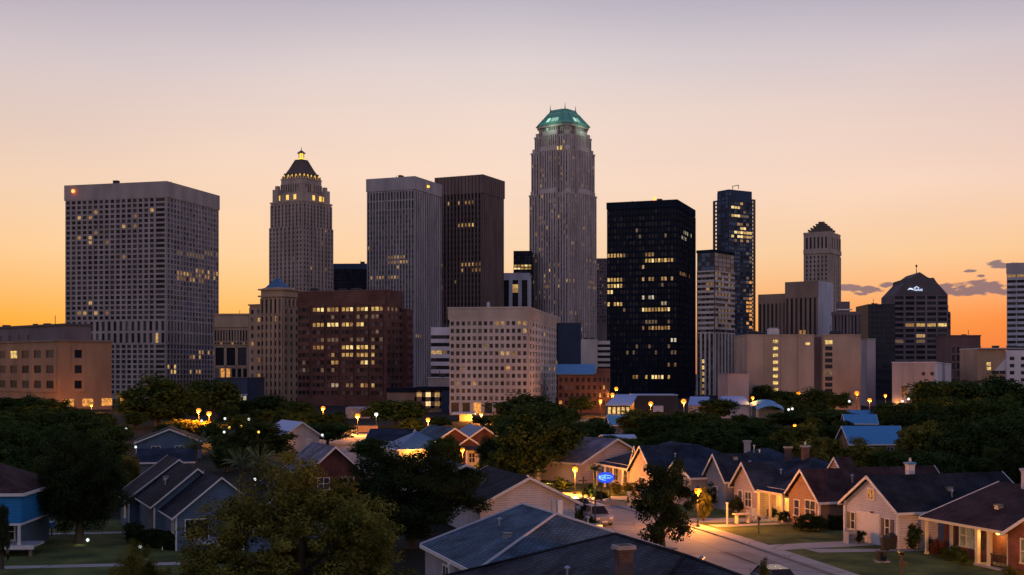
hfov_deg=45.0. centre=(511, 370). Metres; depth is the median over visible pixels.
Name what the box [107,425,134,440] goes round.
tree
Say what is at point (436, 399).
commercial building
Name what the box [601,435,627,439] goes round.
tree
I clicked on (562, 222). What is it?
skyscraper
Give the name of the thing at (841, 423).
tree
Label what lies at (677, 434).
tree
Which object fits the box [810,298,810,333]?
window
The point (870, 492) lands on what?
window
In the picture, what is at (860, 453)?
tree
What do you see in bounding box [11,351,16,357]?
window
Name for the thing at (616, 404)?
shop
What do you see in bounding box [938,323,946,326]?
window
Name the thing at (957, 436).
tree
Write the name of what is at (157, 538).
hedge
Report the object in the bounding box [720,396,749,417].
marquee
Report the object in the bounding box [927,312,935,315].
window
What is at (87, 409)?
tree
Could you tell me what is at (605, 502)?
garden wall
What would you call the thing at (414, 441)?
house
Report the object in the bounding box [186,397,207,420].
tree
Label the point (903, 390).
window
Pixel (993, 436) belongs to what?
tree
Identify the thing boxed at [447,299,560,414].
office block
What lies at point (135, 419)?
tree
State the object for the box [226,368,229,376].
window
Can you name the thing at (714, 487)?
window
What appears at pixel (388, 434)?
house
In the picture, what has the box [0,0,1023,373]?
sky
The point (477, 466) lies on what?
bush
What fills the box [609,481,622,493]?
bush
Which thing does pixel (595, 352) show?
office block
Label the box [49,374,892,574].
ground
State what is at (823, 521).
bush
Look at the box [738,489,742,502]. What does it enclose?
window
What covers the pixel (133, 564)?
tree
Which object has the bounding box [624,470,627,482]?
window
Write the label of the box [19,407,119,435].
tree
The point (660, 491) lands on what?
tree
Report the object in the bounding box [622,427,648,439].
tree
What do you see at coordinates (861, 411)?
house
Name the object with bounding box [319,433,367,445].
side street
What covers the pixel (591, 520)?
bush
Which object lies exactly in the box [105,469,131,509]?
tree
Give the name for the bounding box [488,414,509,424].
tree
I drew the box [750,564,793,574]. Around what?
parked car
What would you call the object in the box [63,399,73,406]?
window
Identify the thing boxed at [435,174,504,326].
office tower
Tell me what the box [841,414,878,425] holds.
house
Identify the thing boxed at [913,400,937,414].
tree
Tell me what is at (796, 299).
window
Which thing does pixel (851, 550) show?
path
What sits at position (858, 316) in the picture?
window
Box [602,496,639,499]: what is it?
driveway
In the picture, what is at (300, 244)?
art deco tower
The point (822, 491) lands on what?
house
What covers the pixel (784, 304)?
window
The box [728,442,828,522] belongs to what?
house
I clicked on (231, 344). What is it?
office block
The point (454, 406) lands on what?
window
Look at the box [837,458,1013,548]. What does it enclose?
house
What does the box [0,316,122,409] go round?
office block
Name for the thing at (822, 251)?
art deco tower
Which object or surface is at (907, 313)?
window
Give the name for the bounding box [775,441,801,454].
tree
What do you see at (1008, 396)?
tree
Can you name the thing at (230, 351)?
window
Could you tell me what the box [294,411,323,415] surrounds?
tree
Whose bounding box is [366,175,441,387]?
office tower
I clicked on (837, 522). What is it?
hedge
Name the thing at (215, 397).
tree
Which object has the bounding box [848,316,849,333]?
window
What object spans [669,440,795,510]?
house
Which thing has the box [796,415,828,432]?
tree
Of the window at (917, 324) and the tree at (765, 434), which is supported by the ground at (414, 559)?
the tree at (765, 434)
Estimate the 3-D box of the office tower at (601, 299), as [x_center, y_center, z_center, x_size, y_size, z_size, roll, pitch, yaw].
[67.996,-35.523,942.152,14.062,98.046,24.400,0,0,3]
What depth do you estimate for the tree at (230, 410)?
298.87 m
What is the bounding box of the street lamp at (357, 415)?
[355,412,359,434]
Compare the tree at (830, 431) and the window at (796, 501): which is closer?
the window at (796, 501)
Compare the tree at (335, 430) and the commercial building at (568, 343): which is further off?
the commercial building at (568, 343)
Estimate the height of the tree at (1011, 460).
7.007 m
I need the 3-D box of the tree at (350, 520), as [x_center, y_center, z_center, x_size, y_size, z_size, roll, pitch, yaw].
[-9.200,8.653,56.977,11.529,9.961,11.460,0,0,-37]
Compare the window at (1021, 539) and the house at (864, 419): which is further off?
the house at (864, 419)
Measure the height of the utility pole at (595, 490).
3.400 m
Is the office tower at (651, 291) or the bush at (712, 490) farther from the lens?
the office tower at (651, 291)
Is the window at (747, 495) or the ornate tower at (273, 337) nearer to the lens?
the window at (747, 495)
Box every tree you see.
[0,397,27,410]
[0,454,49,473]
[0,502,11,569]
[12,441,64,479]
[14,392,45,409]
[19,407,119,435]
[32,427,137,542]
[38,398,75,415]
[68,408,91,411]
[85,427,133,456]
[95,417,119,425]
[101,410,116,424]
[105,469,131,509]
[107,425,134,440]
[108,538,171,574]
[110,371,205,426]
[120,411,148,428]
[120,455,142,481]
[150,424,184,433]
[157,418,228,434]
[161,407,189,420]
[174,451,418,574]
[178,431,215,467]
[184,377,245,420]
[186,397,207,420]
[195,419,230,443]
[207,443,244,471]
[208,433,233,449]
[214,418,298,467]
[215,404,240,425]
[221,447,258,492]
[224,414,250,427]
[236,400,259,415]
[241,392,287,417]
[244,444,280,480]
[248,409,275,422]
[271,409,293,422]
[274,401,316,413]
[286,414,307,422]
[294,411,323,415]
[305,421,357,444]
[306,413,347,424]
[332,438,493,548]
[334,410,345,417]
[346,437,386,457]
[360,398,433,427]
[396,417,426,429]
[426,434,464,462]
[428,416,452,425]
[471,417,491,424]
[473,434,503,466]
[480,423,492,431]
[482,391,565,418]
[483,452,526,472]
[487,398,588,481]
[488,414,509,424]
[492,418,511,434]
[565,408,581,421]
[567,395,595,413]
[571,420,593,429]
[579,419,617,436]
[582,429,597,436]
[586,417,604,423]
[587,462,601,496]
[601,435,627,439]
[615,408,670,431]
[621,437,644,446]
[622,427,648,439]
[627,457,701,546]
[633,414,694,437]
[643,428,699,444]
[667,409,684,418]
[675,408,729,427]
[685,425,741,452]
[696,419,763,436]
[697,398,739,416]
[721,435,783,453]
[731,414,754,422]
[735,419,787,438]
[746,417,776,425]
[749,384,776,401]
[758,430,779,438]
[759,556,768,574]
[762,412,813,426]
[766,390,800,406]
[766,397,789,412]
[766,423,822,444]
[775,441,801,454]
[786,386,833,412]
[790,404,812,412]
[790,435,847,462]
[795,410,858,425]
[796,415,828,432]
[811,402,835,413]
[815,424,842,440]
[818,392,853,408]
[829,409,849,413]
[831,419,853,425]
[835,436,892,466]
[868,447,909,466]
[870,402,917,415]
[877,409,893,425]
[889,413,921,427]
[893,420,950,455]
[902,379,965,407]
[904,449,959,472]
[910,401,969,430]
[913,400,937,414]
[925,415,994,462]
[933,397,958,409]
[935,379,1003,400]
[951,398,1023,422]
[966,416,1023,459]
[979,372,1023,404]
[980,417,1014,424]
[990,434,1023,483]
[997,389,1017,402]
[1002,381,1023,406]
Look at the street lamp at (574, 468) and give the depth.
133.94 m
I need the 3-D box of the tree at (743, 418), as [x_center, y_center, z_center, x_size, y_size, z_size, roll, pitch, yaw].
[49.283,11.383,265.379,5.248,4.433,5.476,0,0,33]
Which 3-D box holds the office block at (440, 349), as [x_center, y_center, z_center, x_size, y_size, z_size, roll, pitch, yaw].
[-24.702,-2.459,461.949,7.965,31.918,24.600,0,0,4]
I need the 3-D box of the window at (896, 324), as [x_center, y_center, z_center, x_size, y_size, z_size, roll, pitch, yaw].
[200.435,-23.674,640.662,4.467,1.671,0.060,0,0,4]
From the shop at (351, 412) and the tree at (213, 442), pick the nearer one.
the tree at (213, 442)
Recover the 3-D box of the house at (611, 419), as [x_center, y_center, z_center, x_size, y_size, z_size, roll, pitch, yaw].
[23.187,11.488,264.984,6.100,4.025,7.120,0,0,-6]
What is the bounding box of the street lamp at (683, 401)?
[681,398,685,411]
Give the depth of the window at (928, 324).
639.48 m
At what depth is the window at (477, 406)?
374.28 m
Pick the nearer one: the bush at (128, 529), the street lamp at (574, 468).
the bush at (128, 529)
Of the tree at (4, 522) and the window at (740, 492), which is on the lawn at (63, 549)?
the tree at (4, 522)
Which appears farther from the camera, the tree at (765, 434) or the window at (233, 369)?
the window at (233, 369)
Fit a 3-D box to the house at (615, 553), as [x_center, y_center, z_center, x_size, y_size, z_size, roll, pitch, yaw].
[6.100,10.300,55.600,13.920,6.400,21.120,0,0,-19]
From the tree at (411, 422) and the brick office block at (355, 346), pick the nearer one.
the tree at (411, 422)
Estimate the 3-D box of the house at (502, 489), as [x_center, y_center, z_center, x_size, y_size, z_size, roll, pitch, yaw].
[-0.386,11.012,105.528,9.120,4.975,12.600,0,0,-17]
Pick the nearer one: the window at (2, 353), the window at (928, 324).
the window at (2, 353)
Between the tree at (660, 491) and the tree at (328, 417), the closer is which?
the tree at (660, 491)
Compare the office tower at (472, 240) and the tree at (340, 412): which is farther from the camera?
the office tower at (472, 240)
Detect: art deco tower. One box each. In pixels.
[269,147,332,290]
[803,222,840,311]
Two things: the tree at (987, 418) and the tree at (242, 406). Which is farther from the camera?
the tree at (242, 406)
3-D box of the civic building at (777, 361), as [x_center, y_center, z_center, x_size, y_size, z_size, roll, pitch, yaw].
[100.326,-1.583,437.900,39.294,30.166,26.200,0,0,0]
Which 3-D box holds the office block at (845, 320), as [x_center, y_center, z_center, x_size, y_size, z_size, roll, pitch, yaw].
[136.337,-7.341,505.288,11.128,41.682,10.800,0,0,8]
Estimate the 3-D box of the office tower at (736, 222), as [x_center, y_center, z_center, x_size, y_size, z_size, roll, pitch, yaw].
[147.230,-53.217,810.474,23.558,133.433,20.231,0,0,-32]
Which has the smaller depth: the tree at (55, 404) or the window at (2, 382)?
the tree at (55, 404)
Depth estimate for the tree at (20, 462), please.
117.14 m
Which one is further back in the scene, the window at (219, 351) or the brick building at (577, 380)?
the window at (219, 351)
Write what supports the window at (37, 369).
in the office block at (61, 362)
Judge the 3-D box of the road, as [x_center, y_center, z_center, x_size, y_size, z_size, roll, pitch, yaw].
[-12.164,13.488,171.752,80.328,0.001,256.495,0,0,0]
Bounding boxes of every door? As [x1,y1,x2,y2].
[776,495,780,515]
[856,511,879,544]
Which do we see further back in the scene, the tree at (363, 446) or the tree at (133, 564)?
the tree at (363, 446)
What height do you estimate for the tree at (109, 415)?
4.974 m
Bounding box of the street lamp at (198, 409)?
[196,407,200,434]
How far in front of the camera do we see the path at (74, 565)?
85.50 m
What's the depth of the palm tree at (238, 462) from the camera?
117.86 m
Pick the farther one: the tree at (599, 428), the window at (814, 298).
the window at (814, 298)
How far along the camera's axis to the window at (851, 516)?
98.40 m
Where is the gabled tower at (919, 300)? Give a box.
[881,264,950,361]
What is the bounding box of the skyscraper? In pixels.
[529,105,596,338]
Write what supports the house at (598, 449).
on the lawn at (864, 563)
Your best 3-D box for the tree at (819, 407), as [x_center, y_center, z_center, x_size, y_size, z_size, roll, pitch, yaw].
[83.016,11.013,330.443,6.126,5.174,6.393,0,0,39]
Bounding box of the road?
[336,446,829,574]
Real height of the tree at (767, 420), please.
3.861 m
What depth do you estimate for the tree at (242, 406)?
346.62 m
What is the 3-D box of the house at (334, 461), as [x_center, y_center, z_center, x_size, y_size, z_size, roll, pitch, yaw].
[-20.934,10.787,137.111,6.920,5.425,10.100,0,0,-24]
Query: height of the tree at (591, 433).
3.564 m
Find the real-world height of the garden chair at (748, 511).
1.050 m
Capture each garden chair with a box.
[746,510,754,521]
[752,508,759,519]
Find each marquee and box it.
[688,397,709,413]
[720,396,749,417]
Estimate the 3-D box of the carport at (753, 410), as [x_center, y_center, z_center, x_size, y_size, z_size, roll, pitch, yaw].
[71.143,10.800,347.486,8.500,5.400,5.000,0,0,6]
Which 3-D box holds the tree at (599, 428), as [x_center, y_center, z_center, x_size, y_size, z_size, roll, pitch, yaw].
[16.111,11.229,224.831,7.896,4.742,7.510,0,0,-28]
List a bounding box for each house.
[0,462,50,555]
[120,455,326,551]
[134,426,204,457]
[136,448,194,474]
[273,420,323,451]
[283,441,366,492]
[365,429,415,441]
[381,425,478,461]
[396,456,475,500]
[419,499,700,574]
[444,532,742,574]
[448,465,582,527]
[459,424,498,466]
[522,437,632,483]
[594,441,724,494]
[598,434,635,438]
[604,415,626,433]
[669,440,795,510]
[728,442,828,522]
[784,457,939,528]
[835,426,900,451]
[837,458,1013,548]
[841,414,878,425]
[847,410,873,413]
[918,468,1023,574]
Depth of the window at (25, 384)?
436.19 m
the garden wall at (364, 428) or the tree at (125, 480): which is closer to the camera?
the tree at (125, 480)
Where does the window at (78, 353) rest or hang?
in the office block at (61, 362)
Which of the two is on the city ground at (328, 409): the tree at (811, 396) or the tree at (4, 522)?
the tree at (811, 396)
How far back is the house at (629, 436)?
197.17 m
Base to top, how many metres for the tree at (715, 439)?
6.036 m
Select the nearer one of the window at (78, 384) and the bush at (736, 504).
the bush at (736, 504)
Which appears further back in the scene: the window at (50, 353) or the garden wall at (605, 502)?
the window at (50, 353)
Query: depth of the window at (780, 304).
532.09 m
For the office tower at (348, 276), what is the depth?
900.55 m
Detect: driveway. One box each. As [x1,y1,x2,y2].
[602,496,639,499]
[690,518,776,521]
[765,541,876,549]
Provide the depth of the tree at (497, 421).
191.10 m
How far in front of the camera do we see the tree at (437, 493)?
92.20 m
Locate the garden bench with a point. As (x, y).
(737, 517)
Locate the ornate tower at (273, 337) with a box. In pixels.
[248,274,300,401]
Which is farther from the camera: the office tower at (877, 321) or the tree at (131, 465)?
the office tower at (877, 321)
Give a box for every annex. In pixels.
[427,371,449,386]
[718,374,748,401]
[861,338,875,405]
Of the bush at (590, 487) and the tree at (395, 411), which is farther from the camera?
the tree at (395, 411)
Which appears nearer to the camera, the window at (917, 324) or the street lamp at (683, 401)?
the street lamp at (683, 401)
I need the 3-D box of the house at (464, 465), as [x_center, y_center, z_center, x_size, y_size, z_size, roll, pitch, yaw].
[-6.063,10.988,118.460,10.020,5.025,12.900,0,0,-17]
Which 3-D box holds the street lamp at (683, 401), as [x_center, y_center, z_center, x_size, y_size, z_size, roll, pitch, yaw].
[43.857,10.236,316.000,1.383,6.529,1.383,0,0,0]
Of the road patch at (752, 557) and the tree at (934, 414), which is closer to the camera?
the road patch at (752, 557)
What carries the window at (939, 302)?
in the gabled tower at (919, 300)
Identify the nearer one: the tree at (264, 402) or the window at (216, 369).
the tree at (264, 402)
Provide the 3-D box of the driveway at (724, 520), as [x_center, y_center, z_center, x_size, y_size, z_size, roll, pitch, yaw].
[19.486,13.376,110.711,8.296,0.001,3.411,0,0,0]
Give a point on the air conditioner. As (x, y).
(849, 536)
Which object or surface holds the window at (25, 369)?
in the office block at (61, 362)
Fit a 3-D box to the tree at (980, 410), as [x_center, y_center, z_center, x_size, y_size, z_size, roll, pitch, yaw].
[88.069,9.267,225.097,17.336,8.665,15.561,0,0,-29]
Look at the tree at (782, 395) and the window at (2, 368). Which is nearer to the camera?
the tree at (782, 395)
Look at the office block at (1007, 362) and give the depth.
430.25 m
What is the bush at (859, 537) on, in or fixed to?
on the driveway at (809, 545)
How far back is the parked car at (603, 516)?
108.06 m
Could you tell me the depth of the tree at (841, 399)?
389.14 m
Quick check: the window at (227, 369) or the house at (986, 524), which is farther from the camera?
the window at (227, 369)
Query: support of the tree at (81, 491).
on the lawn at (63, 549)
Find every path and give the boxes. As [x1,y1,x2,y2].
[4,560,250,568]
[49,532,124,534]
[711,522,792,526]
[807,548,924,551]
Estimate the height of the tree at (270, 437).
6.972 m
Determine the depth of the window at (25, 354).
436.19 m
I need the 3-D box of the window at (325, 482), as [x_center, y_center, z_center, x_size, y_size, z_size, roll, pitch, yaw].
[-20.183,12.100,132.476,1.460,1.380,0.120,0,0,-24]
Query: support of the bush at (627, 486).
on the lawn at (864, 563)
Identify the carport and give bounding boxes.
[749,399,774,417]
[755,402,783,418]
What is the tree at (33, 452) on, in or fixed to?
on the ground at (414, 559)
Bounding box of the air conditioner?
[843,530,856,543]
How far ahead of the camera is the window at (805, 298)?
523.08 m
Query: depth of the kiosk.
330.00 m
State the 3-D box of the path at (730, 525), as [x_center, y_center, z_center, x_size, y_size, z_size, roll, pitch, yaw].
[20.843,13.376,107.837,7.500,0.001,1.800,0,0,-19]
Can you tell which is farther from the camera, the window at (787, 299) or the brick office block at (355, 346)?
the window at (787, 299)
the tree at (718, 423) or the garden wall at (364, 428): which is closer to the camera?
the tree at (718, 423)
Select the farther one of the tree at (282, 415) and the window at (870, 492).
the tree at (282, 415)
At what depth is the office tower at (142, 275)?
587.97 m
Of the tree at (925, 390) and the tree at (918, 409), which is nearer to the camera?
the tree at (918, 409)
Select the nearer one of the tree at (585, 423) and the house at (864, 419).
the tree at (585, 423)
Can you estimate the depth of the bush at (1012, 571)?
79.67 m
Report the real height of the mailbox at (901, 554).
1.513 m
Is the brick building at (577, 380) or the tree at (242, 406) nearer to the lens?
the tree at (242, 406)
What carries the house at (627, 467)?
on the lawn at (864, 563)
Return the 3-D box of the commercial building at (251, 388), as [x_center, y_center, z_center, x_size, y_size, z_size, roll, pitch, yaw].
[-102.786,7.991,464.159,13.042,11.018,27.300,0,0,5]
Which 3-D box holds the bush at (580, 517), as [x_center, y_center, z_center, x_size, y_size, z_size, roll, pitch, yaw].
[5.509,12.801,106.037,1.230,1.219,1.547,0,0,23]
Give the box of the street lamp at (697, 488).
[694,485,701,526]
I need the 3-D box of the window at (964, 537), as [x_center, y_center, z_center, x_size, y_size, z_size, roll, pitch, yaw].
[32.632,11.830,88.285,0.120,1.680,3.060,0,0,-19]
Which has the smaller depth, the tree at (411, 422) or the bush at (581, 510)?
the bush at (581, 510)
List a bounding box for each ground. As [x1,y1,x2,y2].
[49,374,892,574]
[50,382,891,418]
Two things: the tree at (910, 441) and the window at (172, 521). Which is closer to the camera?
the window at (172, 521)
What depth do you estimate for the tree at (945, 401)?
298.71 m
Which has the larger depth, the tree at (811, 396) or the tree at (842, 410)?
the tree at (811, 396)
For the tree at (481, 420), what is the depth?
298.62 m
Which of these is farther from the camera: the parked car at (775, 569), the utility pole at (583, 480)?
the utility pole at (583, 480)
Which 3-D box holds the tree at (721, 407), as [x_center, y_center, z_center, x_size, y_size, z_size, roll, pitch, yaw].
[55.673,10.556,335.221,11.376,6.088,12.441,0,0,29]
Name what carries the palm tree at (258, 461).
on the ground at (414, 559)
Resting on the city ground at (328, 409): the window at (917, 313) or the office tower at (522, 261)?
the office tower at (522, 261)
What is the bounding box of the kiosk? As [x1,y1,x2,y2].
[452,412,475,420]
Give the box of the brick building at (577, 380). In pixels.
[556,364,609,412]
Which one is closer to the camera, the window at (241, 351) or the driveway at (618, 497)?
the driveway at (618, 497)
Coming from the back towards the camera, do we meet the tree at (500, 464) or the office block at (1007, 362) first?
the office block at (1007, 362)
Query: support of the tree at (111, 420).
on the ground at (414, 559)
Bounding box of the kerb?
[347,433,839,574]
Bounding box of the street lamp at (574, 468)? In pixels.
[572,465,577,493]
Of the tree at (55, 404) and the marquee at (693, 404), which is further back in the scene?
the marquee at (693, 404)
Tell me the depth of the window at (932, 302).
639.48 m
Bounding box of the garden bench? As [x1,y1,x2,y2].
[732,513,751,523]
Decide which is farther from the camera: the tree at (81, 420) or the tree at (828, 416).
the tree at (828, 416)
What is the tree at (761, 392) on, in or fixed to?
on the city ground at (328, 409)
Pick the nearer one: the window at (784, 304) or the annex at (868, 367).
the annex at (868, 367)
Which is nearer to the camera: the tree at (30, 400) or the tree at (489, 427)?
the tree at (489, 427)
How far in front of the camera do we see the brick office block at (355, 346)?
476.64 m
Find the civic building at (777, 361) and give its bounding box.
[733,325,860,409]
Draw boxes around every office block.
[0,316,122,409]
[213,313,248,376]
[297,283,412,405]
[431,325,449,376]
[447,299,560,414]
[581,334,609,373]
[831,301,860,333]
[936,330,980,381]
[959,341,1023,384]
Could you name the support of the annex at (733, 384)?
on the city ground at (328, 409)
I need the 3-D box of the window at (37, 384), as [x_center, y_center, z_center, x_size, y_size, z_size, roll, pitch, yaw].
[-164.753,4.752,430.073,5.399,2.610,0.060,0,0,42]
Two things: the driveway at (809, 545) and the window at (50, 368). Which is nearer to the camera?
the driveway at (809, 545)
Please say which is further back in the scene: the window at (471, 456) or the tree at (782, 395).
the tree at (782, 395)
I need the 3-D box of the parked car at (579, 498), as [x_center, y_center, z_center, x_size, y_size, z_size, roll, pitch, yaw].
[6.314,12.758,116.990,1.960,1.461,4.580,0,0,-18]
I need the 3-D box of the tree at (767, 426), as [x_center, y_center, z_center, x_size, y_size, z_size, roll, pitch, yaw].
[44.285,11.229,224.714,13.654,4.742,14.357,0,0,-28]
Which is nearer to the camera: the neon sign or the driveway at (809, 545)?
the driveway at (809, 545)
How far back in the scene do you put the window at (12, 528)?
92.26 m
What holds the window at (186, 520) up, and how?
in the house at (169, 492)
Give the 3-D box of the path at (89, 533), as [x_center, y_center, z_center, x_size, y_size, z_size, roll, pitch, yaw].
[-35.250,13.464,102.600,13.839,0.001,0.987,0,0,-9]
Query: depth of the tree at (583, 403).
372.90 m
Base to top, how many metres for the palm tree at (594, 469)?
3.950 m
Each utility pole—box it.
[579,477,586,501]
[592,489,598,519]
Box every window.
[0,351,4,357]
[0,366,4,372]
[0,380,4,386]
[5,526,15,540]
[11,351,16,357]
[11,366,16,372]
[11,380,16,387]
[22,351,28,357]
[22,366,28,372]
[22,380,28,387]
[34,350,40,357]
[34,365,40,372]
[34,381,40,387]
[47,350,53,357]
[47,365,53,372]
[47,381,53,387]
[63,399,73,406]
[75,350,81,357]
[75,365,81,372]
[75,381,81,388]
[82,399,92,405]
[102,398,111,405]
[171,519,173,540]
[185,518,208,538]
[215,368,218,376]
[216,348,223,364]
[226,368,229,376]
[227,348,234,364]
[232,368,235,376]
[238,348,245,364]
[243,368,246,376]
[317,477,329,489]
[442,563,447,574]
[451,403,458,412]
[462,403,469,411]
[468,452,475,462]
[474,403,480,412]
[485,403,491,412]
[614,468,617,480]
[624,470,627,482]
[712,485,717,500]
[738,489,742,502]
[744,491,751,507]
[780,304,780,333]
[784,304,784,333]
[787,299,787,333]
[791,299,792,333]
[793,499,799,516]
[796,299,797,333]
[800,298,801,329]
[805,298,806,333]
[805,499,815,515]
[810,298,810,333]
[814,298,815,334]
[841,316,842,333]
[847,511,855,529]
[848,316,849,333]
[851,316,852,333]
[858,316,859,333]
[866,488,874,500]
[881,518,893,534]
[895,323,902,326]
[901,386,906,393]
[906,312,913,315]
[906,323,913,326]
[916,312,924,315]
[916,323,924,326]
[927,301,935,304]
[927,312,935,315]
[927,323,935,326]
[938,301,946,304]
[938,312,946,315]
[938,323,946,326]
[955,526,983,549]
[1019,538,1023,563]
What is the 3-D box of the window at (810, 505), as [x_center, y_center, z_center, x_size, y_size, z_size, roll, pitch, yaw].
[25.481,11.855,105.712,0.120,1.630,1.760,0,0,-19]
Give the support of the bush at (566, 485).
on the sidewalk
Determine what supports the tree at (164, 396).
on the ground at (414, 559)
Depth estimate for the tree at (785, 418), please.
286.19 m
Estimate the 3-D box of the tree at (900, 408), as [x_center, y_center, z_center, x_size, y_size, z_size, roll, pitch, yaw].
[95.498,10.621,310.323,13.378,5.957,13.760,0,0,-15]
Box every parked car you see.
[572,496,591,513]
[582,504,613,524]
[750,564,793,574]
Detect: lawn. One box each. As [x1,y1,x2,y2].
[0,519,257,574]
[541,480,1007,574]
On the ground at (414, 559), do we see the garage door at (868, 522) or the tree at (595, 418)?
the tree at (595, 418)
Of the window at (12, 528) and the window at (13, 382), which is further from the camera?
the window at (13, 382)
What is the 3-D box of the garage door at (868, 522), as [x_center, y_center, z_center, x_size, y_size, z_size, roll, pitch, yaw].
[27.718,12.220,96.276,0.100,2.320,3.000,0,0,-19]
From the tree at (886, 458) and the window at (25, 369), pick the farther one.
the window at (25, 369)
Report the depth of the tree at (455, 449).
149.38 m
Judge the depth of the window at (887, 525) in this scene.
94.05 m
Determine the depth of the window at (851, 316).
500.40 m
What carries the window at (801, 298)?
in the office tower at (803, 307)
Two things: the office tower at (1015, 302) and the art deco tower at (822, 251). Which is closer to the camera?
the office tower at (1015, 302)
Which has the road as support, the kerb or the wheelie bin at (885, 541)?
the kerb
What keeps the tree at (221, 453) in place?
on the ground at (414, 559)
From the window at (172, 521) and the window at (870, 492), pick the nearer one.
the window at (172, 521)
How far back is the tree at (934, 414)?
234.06 m
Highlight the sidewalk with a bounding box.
[351,433,857,574]
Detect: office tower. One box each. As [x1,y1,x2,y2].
[64,180,219,398]
[333,262,366,289]
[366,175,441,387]
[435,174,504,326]
[504,272,531,306]
[513,251,532,307]
[597,258,606,340]
[606,197,695,397]
[696,249,734,399]
[713,185,755,335]
[758,281,832,334]
[856,299,894,398]
[1006,263,1023,347]
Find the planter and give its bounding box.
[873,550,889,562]
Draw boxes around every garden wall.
[354,426,377,431]
[603,491,631,505]
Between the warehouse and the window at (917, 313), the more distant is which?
the window at (917, 313)
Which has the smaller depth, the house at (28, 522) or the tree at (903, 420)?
the house at (28, 522)
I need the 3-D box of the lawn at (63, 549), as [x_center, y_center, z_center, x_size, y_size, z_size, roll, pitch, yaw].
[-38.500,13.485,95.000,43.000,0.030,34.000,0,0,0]
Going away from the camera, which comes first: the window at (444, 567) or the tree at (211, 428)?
the window at (444, 567)
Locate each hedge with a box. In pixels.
[133,528,174,550]
[827,514,842,529]
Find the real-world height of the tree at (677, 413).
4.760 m
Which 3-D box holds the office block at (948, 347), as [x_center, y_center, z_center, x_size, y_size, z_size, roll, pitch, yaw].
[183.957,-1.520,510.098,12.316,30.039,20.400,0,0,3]
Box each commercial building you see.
[213,377,264,401]
[386,387,449,411]
[557,323,581,403]
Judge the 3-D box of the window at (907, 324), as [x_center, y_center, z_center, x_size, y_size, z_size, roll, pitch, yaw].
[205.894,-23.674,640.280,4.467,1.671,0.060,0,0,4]
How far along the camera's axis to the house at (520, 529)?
72.30 m
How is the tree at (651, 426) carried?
on the ground at (414, 559)
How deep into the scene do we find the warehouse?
340.00 m
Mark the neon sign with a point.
(605, 477)
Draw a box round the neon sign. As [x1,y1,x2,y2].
[597,472,613,500]
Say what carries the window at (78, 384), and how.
in the office block at (61, 362)
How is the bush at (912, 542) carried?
on the path at (851, 550)
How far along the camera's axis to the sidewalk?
93.60 m
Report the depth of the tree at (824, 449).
148.38 m
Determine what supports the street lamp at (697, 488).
on the sidewalk
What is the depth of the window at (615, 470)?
143.33 m
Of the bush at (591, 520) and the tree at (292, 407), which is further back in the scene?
the tree at (292, 407)
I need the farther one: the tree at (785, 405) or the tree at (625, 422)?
the tree at (785, 405)
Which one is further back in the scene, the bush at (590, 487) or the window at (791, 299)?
the window at (791, 299)
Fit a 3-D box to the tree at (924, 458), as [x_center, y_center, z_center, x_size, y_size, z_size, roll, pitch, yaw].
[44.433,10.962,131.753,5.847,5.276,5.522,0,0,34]
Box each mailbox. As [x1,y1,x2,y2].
[756,516,760,533]
[898,550,907,573]
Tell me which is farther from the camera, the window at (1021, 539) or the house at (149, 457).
the house at (149, 457)
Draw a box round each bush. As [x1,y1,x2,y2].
[121,521,144,540]
[474,463,485,469]
[549,476,572,491]
[575,513,583,519]
[577,501,583,514]
[580,484,598,496]
[585,515,599,523]
[592,491,609,499]
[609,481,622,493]
[621,482,637,495]
[694,486,713,520]
[702,481,717,503]
[728,495,743,512]
[766,507,777,516]
[777,511,788,522]
[790,513,820,530]
[817,514,827,530]
[854,530,866,542]
[904,523,923,548]
[929,539,946,557]
[939,544,962,560]
[954,549,968,563]
[1001,566,1023,574]
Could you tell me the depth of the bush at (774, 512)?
111.70 m
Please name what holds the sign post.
on the lawn at (864, 563)
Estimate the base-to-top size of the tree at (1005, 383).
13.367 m
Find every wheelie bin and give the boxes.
[880,535,890,549]
[887,533,897,548]
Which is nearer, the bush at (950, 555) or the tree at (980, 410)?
the bush at (950, 555)
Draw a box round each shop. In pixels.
[346,407,373,417]
[605,394,637,416]
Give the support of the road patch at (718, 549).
on the road
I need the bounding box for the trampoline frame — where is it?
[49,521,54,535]
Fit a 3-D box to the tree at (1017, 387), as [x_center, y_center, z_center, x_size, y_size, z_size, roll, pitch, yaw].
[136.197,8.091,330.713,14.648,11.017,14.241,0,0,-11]
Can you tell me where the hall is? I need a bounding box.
[891,360,950,402]
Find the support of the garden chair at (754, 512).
on the driveway at (724, 520)
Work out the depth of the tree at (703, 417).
247.90 m
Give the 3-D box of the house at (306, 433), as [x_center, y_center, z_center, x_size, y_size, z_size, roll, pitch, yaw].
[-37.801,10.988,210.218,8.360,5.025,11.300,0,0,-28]
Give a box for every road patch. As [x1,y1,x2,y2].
[669,532,758,564]
[717,551,777,563]
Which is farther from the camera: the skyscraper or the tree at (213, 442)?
the skyscraper
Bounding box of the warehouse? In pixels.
[630,394,677,415]
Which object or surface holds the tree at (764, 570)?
on the ground at (414, 559)
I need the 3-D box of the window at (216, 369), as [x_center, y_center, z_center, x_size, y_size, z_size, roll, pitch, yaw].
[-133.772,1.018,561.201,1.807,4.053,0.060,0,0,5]
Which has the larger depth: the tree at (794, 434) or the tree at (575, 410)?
the tree at (575, 410)
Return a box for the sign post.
[726,502,727,524]
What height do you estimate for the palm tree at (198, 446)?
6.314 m

